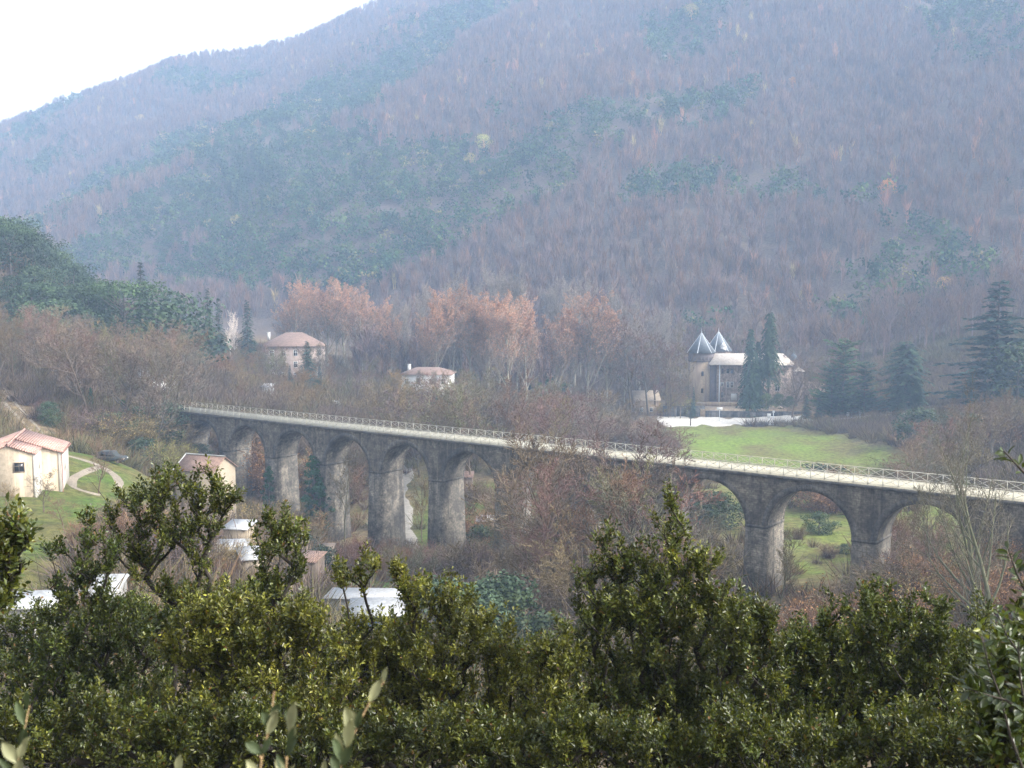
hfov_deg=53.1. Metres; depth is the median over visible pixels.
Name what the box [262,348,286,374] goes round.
bare tree
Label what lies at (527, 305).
plane tree
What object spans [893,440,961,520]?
bare tree
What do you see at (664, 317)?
tall tree
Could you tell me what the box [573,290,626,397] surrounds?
plane tree
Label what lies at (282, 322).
plane tree
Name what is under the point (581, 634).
holm oak
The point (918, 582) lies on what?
shrub
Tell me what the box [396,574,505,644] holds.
shrub
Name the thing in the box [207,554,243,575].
shrub
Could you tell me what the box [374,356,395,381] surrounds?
bare tree
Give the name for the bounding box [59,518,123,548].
shrub
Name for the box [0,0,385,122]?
sky
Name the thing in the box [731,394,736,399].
window
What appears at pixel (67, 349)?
bare tree
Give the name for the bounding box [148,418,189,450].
shrub
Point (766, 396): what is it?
bush
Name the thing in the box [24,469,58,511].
fruit tree
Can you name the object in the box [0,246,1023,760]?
undergrowth
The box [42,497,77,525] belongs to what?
fruit tree
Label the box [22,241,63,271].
holm oak
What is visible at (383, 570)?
shrub
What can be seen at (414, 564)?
shrub
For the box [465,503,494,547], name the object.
shrub
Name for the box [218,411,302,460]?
bare tree
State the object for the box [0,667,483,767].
holm oak
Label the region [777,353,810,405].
tall tree
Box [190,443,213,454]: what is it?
bush
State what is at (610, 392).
bare tree
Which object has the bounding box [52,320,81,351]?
bare tree
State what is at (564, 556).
bare tree
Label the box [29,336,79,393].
bare tree
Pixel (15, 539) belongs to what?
holm oak
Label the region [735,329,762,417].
conifer
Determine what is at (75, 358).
bare tree
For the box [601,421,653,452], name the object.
shrub
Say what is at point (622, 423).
shrub
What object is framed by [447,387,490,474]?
bare tree
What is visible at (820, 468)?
shrub
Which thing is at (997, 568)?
shrub
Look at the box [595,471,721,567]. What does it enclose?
bare tree
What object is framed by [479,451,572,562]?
bare tree
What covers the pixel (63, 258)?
holm oak
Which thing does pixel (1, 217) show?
holm oak
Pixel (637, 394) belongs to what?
house
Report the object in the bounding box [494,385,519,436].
bare tree
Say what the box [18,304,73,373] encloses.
bare tree
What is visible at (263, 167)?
forest
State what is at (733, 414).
retaining wall
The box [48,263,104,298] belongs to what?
holm oak
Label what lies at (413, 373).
house
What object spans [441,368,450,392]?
bare tree
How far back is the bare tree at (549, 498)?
107.57 m
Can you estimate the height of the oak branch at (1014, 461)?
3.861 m
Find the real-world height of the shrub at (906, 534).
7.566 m
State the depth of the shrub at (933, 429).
249.14 m
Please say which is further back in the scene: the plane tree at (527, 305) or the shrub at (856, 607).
the plane tree at (527, 305)
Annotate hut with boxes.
[322,543,335,566]
[476,516,493,539]
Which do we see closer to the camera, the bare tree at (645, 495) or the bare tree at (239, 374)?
the bare tree at (645, 495)
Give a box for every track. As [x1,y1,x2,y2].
[2,398,31,430]
[8,395,42,433]
[67,466,99,495]
[69,456,123,487]
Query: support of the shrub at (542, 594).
on the ground
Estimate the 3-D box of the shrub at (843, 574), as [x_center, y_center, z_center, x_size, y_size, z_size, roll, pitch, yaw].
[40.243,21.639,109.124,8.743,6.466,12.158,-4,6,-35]
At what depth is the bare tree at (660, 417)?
273.61 m
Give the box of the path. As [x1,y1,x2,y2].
[403,463,417,550]
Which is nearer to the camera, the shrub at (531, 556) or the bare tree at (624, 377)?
the shrub at (531, 556)
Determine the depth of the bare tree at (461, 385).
207.38 m
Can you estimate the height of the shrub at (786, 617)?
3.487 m
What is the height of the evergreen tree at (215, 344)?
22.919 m
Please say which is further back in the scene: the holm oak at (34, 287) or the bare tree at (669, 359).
the bare tree at (669, 359)
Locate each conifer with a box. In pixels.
[129,262,149,343]
[200,288,217,351]
[210,298,229,357]
[238,300,261,362]
[288,367,293,385]
[296,341,316,385]
[315,366,326,388]
[689,401,693,418]
[691,389,696,416]
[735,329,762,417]
[746,341,767,408]
[756,312,784,407]
[799,395,812,418]
[813,391,824,419]
[875,341,934,414]
[907,373,925,411]
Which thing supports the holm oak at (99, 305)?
on the ground
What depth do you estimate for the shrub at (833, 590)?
110.33 m
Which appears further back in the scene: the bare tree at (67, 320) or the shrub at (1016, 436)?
the bare tree at (67, 320)
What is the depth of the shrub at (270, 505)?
167.87 m
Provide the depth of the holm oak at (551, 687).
10.23 m
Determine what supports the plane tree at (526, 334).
on the ground
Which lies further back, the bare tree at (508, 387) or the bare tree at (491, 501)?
the bare tree at (508, 387)
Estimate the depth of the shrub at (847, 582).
114.69 m
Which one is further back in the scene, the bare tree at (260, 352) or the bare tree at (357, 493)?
the bare tree at (260, 352)
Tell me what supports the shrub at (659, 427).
on the ground
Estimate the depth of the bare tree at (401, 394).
230.20 m
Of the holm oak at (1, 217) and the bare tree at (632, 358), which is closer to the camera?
the holm oak at (1, 217)
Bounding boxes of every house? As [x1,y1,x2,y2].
[0,428,70,496]
[172,453,237,521]
[264,332,324,378]
[399,364,455,393]
[631,390,660,413]
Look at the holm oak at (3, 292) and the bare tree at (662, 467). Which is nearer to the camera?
the bare tree at (662, 467)
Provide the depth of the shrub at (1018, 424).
224.38 m
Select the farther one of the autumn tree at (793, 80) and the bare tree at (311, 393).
the autumn tree at (793, 80)
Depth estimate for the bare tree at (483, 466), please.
217.92 m
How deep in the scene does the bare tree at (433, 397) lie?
259.09 m
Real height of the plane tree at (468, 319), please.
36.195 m
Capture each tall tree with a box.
[391,299,416,358]
[392,305,410,360]
[411,282,431,333]
[425,287,438,322]
[441,268,468,344]
[469,278,483,328]
[482,262,507,319]
[492,267,531,335]
[506,264,535,322]
[537,276,559,335]
[546,276,569,336]
[563,283,597,386]
[564,274,598,374]
[605,283,627,363]
[644,309,661,377]
[655,311,673,379]
[659,303,671,345]
[769,357,826,417]
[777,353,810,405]
[780,342,832,381]
[798,360,837,401]
[803,361,827,400]
[805,355,829,383]
[808,348,839,377]
[826,358,851,389]
[867,368,878,397]
[872,355,884,371]
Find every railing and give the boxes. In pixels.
[179,405,1023,499]
[191,402,1023,492]
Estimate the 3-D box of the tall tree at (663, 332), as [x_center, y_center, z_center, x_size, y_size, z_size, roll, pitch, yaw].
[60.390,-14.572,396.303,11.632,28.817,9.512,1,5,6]
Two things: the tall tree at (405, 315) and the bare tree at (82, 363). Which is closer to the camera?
the bare tree at (82, 363)
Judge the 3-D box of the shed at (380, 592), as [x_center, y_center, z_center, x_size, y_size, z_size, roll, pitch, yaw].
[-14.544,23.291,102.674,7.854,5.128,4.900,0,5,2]
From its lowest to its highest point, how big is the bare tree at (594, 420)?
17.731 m
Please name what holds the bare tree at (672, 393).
on the ground
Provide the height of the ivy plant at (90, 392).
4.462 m
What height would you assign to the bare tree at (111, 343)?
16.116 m
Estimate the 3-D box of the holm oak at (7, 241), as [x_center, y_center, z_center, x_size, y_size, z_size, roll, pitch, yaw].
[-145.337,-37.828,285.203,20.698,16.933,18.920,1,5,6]
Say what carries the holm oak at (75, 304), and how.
on the ground
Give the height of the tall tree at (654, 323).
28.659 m
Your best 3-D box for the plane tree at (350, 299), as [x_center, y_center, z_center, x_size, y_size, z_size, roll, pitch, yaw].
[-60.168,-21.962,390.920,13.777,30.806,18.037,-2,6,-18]
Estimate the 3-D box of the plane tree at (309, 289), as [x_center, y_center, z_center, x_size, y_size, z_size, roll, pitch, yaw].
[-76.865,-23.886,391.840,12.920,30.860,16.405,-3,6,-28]
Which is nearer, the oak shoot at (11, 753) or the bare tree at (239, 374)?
the oak shoot at (11, 753)
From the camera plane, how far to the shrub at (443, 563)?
136.52 m
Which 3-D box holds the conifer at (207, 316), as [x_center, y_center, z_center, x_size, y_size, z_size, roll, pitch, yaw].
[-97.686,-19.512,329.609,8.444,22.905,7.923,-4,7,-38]
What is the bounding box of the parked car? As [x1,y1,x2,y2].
[96,450,127,462]
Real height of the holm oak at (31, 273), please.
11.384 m
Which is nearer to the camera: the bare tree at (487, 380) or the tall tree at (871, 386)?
the bare tree at (487, 380)
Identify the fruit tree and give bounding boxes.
[0,482,18,511]
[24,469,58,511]
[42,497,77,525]
[84,436,125,493]
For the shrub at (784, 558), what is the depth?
139.99 m
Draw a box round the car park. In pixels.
[657,415,806,426]
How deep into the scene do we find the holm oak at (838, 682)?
10.69 m
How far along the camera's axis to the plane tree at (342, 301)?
379.05 m
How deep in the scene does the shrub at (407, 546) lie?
156.93 m
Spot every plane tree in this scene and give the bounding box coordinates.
[270,300,289,335]
[279,282,311,332]
[292,277,322,337]
[294,292,316,333]
[298,282,327,340]
[310,276,351,363]
[323,279,356,362]
[324,286,348,357]
[338,282,385,371]
[340,286,372,361]
[356,292,382,344]
[366,295,395,358]
[377,314,404,375]
[412,288,457,366]
[414,314,439,366]
[421,286,455,367]
[438,290,474,371]
[439,280,475,370]
[450,286,487,390]
[461,289,504,387]
[465,291,514,392]
[469,294,505,392]
[484,289,531,388]
[501,295,544,403]
[508,294,541,397]
[542,292,593,401]
[542,309,580,391]
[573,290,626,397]
[588,297,626,407]
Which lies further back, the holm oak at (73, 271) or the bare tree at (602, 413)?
the holm oak at (73, 271)
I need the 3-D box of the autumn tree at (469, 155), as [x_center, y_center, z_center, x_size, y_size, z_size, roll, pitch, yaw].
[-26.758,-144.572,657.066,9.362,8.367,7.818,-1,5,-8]
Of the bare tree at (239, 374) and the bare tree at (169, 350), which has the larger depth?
the bare tree at (239, 374)
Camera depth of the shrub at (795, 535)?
164.76 m
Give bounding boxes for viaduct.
[167,407,1023,590]
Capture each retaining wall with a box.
[663,406,704,416]
[705,411,803,417]
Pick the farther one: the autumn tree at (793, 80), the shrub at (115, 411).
the autumn tree at (793, 80)
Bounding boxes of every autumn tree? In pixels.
[463,152,475,162]
[474,134,492,152]
[683,2,698,19]
[789,76,797,87]
[877,178,896,192]
[935,276,950,290]
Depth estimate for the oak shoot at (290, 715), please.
1.74 m
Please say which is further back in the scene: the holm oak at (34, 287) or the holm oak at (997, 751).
the holm oak at (34, 287)
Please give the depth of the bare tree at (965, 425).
223.79 m
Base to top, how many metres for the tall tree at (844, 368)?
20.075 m
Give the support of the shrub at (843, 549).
on the ground
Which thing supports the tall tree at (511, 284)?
on the ground
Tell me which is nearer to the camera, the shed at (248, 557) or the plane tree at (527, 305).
the shed at (248, 557)
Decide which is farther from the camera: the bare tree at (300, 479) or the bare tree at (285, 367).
the bare tree at (285, 367)
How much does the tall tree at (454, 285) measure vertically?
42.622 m
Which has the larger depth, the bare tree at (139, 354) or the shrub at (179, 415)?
the bare tree at (139, 354)
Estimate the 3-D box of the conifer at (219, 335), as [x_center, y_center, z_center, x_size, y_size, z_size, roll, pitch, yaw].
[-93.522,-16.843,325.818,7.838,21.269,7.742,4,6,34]
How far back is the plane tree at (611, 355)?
343.50 m
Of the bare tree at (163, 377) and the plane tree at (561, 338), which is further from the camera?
the plane tree at (561, 338)
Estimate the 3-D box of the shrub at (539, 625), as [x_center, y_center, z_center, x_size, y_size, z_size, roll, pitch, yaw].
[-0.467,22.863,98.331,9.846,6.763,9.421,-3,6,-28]
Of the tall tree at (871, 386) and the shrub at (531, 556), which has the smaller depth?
the shrub at (531, 556)
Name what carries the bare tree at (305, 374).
on the ground
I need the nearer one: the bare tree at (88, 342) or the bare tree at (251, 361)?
the bare tree at (88, 342)
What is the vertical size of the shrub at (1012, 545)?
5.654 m
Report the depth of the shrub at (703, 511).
163.25 m
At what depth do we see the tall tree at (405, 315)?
370.91 m
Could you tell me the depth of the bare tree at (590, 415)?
190.52 m
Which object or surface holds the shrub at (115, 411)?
on the ground
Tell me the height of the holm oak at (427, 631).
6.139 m
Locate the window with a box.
[13,462,24,472]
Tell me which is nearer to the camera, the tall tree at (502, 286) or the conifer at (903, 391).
the conifer at (903, 391)
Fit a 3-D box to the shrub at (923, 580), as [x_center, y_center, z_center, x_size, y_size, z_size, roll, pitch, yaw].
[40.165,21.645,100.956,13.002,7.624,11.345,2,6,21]
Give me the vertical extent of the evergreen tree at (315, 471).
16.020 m
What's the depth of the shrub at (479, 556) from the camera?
130.60 m
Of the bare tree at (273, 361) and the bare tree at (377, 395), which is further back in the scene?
the bare tree at (273, 361)
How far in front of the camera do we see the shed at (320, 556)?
115.09 m
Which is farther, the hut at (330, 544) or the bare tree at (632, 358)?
the bare tree at (632, 358)
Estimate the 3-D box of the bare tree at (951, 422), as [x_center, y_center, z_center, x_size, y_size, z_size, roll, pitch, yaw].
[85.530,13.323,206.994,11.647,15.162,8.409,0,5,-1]
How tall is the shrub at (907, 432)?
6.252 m
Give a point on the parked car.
(112, 455)
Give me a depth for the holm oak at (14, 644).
13.23 m
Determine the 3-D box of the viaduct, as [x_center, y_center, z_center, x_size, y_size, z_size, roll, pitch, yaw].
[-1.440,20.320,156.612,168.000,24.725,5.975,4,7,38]
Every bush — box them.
[125,436,166,465]
[137,430,186,470]
[155,432,199,458]
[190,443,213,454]
[466,524,493,551]
[651,403,676,414]
[667,391,700,412]
[760,393,775,409]
[769,393,787,408]
[782,395,795,408]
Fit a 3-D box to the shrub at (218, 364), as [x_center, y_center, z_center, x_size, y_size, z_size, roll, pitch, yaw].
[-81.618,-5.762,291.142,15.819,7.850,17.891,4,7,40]
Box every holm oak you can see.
[0,214,21,252]
[0,219,16,259]
[0,220,29,272]
[0,232,61,273]
[0,287,22,316]
[0,300,54,332]
[0,491,43,623]
[0,504,180,767]
[0,570,285,767]
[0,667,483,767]
[1,280,71,320]
[3,214,44,248]
[13,265,67,297]
[17,232,71,262]
[19,282,53,309]
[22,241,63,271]
[22,297,102,342]
[26,284,82,321]
[42,249,85,282]
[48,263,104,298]
[54,262,84,285]
[56,281,132,335]
[62,308,125,343]
[65,282,113,313]
[70,294,121,327]
[74,276,107,289]
[98,454,247,706]
[112,572,364,767]
[241,575,561,767]
[245,499,311,682]
[301,539,543,767]
[425,682,1023,767]
[494,613,604,767]
[508,573,698,767]
[523,477,754,767]
[670,575,800,767]
[692,582,1023,767]
[758,572,992,767]
[943,589,1023,767]
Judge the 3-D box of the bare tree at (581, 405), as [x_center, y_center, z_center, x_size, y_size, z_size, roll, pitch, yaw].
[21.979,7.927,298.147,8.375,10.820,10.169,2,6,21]
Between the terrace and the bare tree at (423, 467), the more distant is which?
the terrace
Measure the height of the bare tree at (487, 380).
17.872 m
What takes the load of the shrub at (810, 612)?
on the ground
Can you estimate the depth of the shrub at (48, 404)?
184.74 m
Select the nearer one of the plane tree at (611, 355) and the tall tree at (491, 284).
the plane tree at (611, 355)
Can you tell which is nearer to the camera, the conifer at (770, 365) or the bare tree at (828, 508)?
the bare tree at (828, 508)
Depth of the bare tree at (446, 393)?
220.73 m
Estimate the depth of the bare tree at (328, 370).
283.96 m
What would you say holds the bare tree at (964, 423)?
on the ground
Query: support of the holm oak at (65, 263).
on the ground
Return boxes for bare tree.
[0,300,8,324]
[0,310,14,380]
[4,316,26,373]
[6,304,61,374]
[9,303,80,354]
[13,317,70,380]
[14,305,73,376]
[17,319,131,415]
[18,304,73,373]
[24,313,53,374]
[29,318,73,374]
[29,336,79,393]
[32,332,107,398]
[33,323,100,399]
[35,322,101,392]
[44,317,67,380]
[45,313,80,337]
[51,333,88,383]
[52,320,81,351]
[53,318,113,385]
[56,315,90,385]
[62,340,105,398]
[68,337,125,396]
[70,313,109,361]
[83,319,179,418]
[87,315,143,386]
[89,326,127,374]
[93,327,118,405]
[94,321,124,404]
[108,342,204,433]
[109,336,127,391]
[111,345,213,447]
[112,339,148,382]
[113,335,160,427]
[122,319,172,372]
[125,334,146,387]
[126,340,152,415]
[130,322,186,401]
[137,327,219,401]
[149,332,187,401]
[185,363,202,389]
[206,436,311,505]
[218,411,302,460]
[224,359,249,389]
[225,310,236,353]
[230,315,238,348]
[247,354,257,371]
[252,341,265,370]
[254,374,289,413]
[254,449,309,484]
[259,342,288,371]
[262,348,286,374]
[267,346,287,376]
[275,366,317,411]
[277,357,291,373]
[281,363,289,390]
[287,374,332,417]
[290,346,332,371]
[292,346,312,371]
[295,363,305,381]
[295,368,321,387]
[297,438,308,459]
[298,342,346,375]
[298,446,357,495]
[301,465,351,487]
[309,356,319,378]
[315,343,326,375]
[324,355,338,383]
[329,449,362,540]
[341,350,355,384]
[348,442,367,474]
[349,465,368,504]
[350,370,397,425]
[351,369,428,427]
[352,371,378,393]
[371,375,421,425]
[373,387,444,477]
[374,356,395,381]
[397,379,495,436]
[400,385,426,427]
[406,370,422,392]
[408,467,428,541]
[409,373,452,408]
[410,384,491,434]
[410,460,428,497]
[416,397,441,428]
[416,397,474,433]
[417,382,505,435]
[417,389,453,488]
[420,377,475,434]
[424,374,445,392]
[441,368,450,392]
[443,378,473,432]
[444,372,472,434]
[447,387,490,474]
[452,367,477,393]
[457,366,502,416]
[459,365,503,421]
[460,376,510,461]
[460,428,638,589]
[464,474,493,501]
[465,367,517,408]
[475,481,539,514]
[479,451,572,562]
[479,457,488,473]
[484,366,533,439]
[485,488,511,563]
[491,383,509,427]
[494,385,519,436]
[496,454,580,549]
[500,414,618,565]
[503,455,603,597]
[504,386,545,439]
[506,376,527,437]
[507,376,571,440]
[510,391,598,493]
[518,503,617,626]
[527,385,595,443]
[530,381,565,414]
[531,394,561,437]
[532,389,566,466]
[543,453,654,591]
[544,386,610,444]
[547,388,581,472]
[547,417,691,591]
[547,452,598,578]
[562,387,631,441]
[564,396,626,447]
[568,407,628,447]
[569,444,696,556]
[575,394,597,422]
[577,466,720,637]
[578,447,702,595]
[581,401,617,428]
[586,465,725,635]
[593,459,640,581]
[595,308,650,409]
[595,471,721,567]
[612,322,664,389]
[612,324,637,406]
[615,319,639,402]
[616,399,644,449]
[617,327,673,415]
[623,316,642,380]
[626,334,679,405]
[627,315,648,389]
[629,430,690,454]
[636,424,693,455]
[638,415,668,432]
[641,335,689,405]
[642,413,663,428]
[646,327,698,416]
[647,421,669,451]
[655,518,692,573]
[658,384,679,417]
[668,380,683,417]
[669,376,688,417]
[774,520,810,608]
[791,459,887,518]
[881,431,948,481]
[891,505,915,558]
[892,369,1019,674]
[893,402,1017,678]
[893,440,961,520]
[900,480,931,558]
[906,466,959,575]
[911,415,963,468]
[915,416,947,472]
[922,434,993,682]
[944,407,988,446]
[945,400,979,450]
[952,401,1017,466]
[988,394,1023,449]
[996,387,1022,433]
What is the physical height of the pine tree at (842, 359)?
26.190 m
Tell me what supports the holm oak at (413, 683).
on the ground
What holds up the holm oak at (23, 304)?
on the ground
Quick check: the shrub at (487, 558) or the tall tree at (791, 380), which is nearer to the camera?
the shrub at (487, 558)
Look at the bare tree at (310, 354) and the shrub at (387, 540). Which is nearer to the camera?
the shrub at (387, 540)
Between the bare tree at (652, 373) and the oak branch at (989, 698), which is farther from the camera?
the bare tree at (652, 373)
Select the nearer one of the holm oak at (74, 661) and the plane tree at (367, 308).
the holm oak at (74, 661)
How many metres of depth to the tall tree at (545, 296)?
415.89 m
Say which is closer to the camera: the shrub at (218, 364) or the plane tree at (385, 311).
the shrub at (218, 364)
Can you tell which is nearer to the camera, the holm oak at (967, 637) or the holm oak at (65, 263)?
the holm oak at (967, 637)
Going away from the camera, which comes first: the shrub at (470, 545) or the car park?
the shrub at (470, 545)
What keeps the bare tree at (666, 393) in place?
on the ground
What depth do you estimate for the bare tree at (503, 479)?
129.17 m
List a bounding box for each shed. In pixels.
[0,589,59,646]
[74,574,129,602]
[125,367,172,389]
[214,538,251,551]
[220,519,256,544]
[236,545,265,579]
[261,383,273,393]
[293,550,326,586]
[323,587,400,617]
[348,597,404,635]
[464,471,473,487]
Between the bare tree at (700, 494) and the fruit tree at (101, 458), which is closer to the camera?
the bare tree at (700, 494)
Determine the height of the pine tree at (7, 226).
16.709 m
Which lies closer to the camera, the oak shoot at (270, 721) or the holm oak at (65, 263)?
the oak shoot at (270, 721)
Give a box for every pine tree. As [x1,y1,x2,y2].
[0,222,38,274]
[77,277,172,343]
[805,365,860,418]
[809,338,884,417]
[841,361,890,414]
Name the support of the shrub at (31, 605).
on the ground
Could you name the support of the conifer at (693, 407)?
on the ground
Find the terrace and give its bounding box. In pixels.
[695,402,786,416]
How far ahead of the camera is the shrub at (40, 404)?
189.15 m
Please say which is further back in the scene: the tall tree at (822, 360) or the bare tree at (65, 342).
the tall tree at (822, 360)
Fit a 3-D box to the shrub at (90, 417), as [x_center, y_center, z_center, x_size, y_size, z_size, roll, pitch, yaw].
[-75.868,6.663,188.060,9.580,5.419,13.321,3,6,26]
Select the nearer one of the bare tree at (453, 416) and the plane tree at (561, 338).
the bare tree at (453, 416)
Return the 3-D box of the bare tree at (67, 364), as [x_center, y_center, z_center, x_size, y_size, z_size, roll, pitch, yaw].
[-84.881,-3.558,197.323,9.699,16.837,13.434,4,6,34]
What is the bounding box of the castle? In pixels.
[687,330,825,405]
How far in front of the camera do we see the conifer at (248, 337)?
344.29 m
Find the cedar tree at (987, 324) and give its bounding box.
[921,280,1023,404]
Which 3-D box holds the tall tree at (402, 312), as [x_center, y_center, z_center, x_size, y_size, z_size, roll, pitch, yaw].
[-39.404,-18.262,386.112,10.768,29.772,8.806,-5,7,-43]
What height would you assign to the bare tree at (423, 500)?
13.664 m
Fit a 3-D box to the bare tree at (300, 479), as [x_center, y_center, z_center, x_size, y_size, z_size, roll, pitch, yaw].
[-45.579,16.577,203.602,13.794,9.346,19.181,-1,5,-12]
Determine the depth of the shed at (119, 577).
88.98 m
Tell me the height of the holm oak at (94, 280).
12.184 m
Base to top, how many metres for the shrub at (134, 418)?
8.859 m
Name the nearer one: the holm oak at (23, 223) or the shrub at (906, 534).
the shrub at (906, 534)
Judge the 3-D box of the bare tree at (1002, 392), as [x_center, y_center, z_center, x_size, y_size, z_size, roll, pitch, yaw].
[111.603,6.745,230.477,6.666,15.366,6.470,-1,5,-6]
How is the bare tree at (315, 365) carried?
on the ground
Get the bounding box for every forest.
[0,0,1023,368]
[217,140,283,223]
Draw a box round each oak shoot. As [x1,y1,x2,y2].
[0,690,29,767]
[174,754,182,767]
[245,691,280,767]
[275,702,297,767]
[321,760,326,767]
[330,667,386,767]
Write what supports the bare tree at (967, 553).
on the ground
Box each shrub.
[4,584,61,638]
[29,397,60,411]
[34,400,63,419]
[36,408,61,427]
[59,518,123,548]
[61,402,132,440]
[66,407,127,431]
[67,505,173,542]
[69,413,165,452]
[73,411,147,435]
[74,510,141,532]
[75,501,130,526]
[84,404,135,422]
[87,404,170,439]
[104,521,223,570]
[132,406,145,417]
[137,400,190,437]
[140,504,189,526]
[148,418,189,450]
[156,410,202,452]
[183,520,232,562]
[200,351,249,372]
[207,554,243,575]
[211,536,255,571]
[222,531,277,566]
[231,499,298,533]
[258,500,290,520]
[291,504,342,543]
[293,507,318,530]
[295,532,319,547]
[303,523,325,544]
[305,537,337,548]
[311,543,342,575]
[336,531,384,573]
[369,595,467,659]
[374,558,393,582]
[378,535,404,551]
[382,534,451,581]
[382,544,402,571]
[385,543,425,575]
[391,531,425,554]
[391,543,442,573]
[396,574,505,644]
[405,566,469,611]
[413,536,440,555]
[415,540,458,570]
[417,545,465,578]
[422,584,534,644]
[435,525,497,580]
[443,539,508,581]
[454,535,498,567]
[457,554,589,638]
[460,538,504,572]
[462,537,574,583]
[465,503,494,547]
[468,549,584,607]
[469,569,553,640]
[478,584,567,642]
[490,547,601,603]
[491,540,601,599]
[504,547,609,622]
[506,547,570,580]
[520,575,567,610]
[572,423,667,449]
[573,414,665,443]
[581,410,612,429]
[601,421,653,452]
[618,427,696,454]
[633,574,785,657]
[636,419,676,439]
[655,542,733,600]
[665,583,778,672]
[670,540,749,591]
[680,535,753,606]
[682,544,747,581]
[689,490,725,513]
[689,498,713,527]
[689,508,709,533]
[691,490,744,530]
[697,511,730,543]
[722,596,827,672]
[732,533,808,567]
[750,589,883,655]
[777,604,834,625]
[777,609,800,627]
[789,527,806,539]
[793,462,851,500]
[796,572,965,661]
[799,588,861,623]
[800,510,841,535]
[808,557,912,607]
[812,460,908,513]
[814,542,840,558]
[817,572,860,603]
[833,555,903,595]
[834,543,850,554]
[837,574,856,596]
[848,525,923,564]
[854,559,888,579]
[854,564,968,624]
[857,545,953,605]
[859,459,973,483]
[859,547,936,591]
[869,457,938,481]
[883,560,962,607]
[888,543,990,590]
[891,407,943,438]
[891,425,920,443]
[891,514,967,565]
[891,522,937,557]
[895,449,983,484]
[905,548,1016,605]
[914,421,951,439]
[927,552,1023,630]
[931,437,998,476]
[962,533,1023,582]
[965,411,1023,451]
[965,552,1017,591]
[977,409,1023,437]
[991,396,1023,410]
[1006,413,1023,436]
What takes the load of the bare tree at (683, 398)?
on the ground
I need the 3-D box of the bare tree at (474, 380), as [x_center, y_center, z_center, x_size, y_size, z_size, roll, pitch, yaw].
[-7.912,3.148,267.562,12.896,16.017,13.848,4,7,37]
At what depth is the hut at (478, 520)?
175.00 m
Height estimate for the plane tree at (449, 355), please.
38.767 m
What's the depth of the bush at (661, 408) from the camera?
345.66 m
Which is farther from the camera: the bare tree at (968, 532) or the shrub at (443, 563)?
the shrub at (443, 563)
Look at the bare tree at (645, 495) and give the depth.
115.33 m
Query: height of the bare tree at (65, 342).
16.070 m
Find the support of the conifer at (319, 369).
on the ground
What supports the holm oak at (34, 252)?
on the ground
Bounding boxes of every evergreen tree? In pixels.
[110,297,215,364]
[126,290,231,364]
[299,455,324,533]
[977,341,1023,403]
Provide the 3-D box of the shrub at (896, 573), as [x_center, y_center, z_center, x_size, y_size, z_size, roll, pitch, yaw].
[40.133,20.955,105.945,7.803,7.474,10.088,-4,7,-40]
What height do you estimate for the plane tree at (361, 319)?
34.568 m
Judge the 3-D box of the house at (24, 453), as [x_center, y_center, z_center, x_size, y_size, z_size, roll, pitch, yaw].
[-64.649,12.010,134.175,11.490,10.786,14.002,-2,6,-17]
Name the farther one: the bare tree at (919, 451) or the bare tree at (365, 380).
the bare tree at (365, 380)
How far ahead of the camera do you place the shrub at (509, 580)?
99.19 m
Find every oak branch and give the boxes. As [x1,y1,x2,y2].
[960,675,1023,720]
[972,639,1023,767]
[989,604,1023,664]
[994,446,1023,484]
[995,541,1023,609]
[1006,638,1023,754]
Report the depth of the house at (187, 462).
150.41 m
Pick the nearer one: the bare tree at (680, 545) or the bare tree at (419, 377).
the bare tree at (680, 545)
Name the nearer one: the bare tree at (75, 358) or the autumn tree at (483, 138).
the bare tree at (75, 358)
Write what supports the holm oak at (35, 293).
on the ground
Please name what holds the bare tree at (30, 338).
on the ground
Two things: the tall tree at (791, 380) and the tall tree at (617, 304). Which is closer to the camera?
the tall tree at (791, 380)
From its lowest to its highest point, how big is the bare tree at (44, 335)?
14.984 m
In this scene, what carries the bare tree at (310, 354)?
on the ground
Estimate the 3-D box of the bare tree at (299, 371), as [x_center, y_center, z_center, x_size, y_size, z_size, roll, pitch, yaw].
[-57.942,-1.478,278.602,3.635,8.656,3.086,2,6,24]
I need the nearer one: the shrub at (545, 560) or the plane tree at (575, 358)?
the shrub at (545, 560)
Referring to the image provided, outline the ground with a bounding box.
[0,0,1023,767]
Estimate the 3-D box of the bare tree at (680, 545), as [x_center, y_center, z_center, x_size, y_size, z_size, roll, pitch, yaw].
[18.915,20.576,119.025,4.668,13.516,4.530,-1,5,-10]
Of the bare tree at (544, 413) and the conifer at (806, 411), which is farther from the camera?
the conifer at (806, 411)
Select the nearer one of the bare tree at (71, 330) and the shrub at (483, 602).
the shrub at (483, 602)
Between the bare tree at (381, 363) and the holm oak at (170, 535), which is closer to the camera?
the holm oak at (170, 535)
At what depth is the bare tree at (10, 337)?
209.92 m
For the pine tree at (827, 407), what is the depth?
320.95 m
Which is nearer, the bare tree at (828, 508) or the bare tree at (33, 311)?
the bare tree at (828, 508)
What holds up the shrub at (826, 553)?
on the ground
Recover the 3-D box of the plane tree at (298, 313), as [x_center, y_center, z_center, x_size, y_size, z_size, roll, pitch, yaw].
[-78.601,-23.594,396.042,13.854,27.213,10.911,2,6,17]
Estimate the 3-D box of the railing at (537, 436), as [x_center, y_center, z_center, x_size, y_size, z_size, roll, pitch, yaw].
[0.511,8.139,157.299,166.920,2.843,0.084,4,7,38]
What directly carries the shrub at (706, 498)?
on the ground
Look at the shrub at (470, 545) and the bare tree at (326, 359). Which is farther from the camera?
the bare tree at (326, 359)

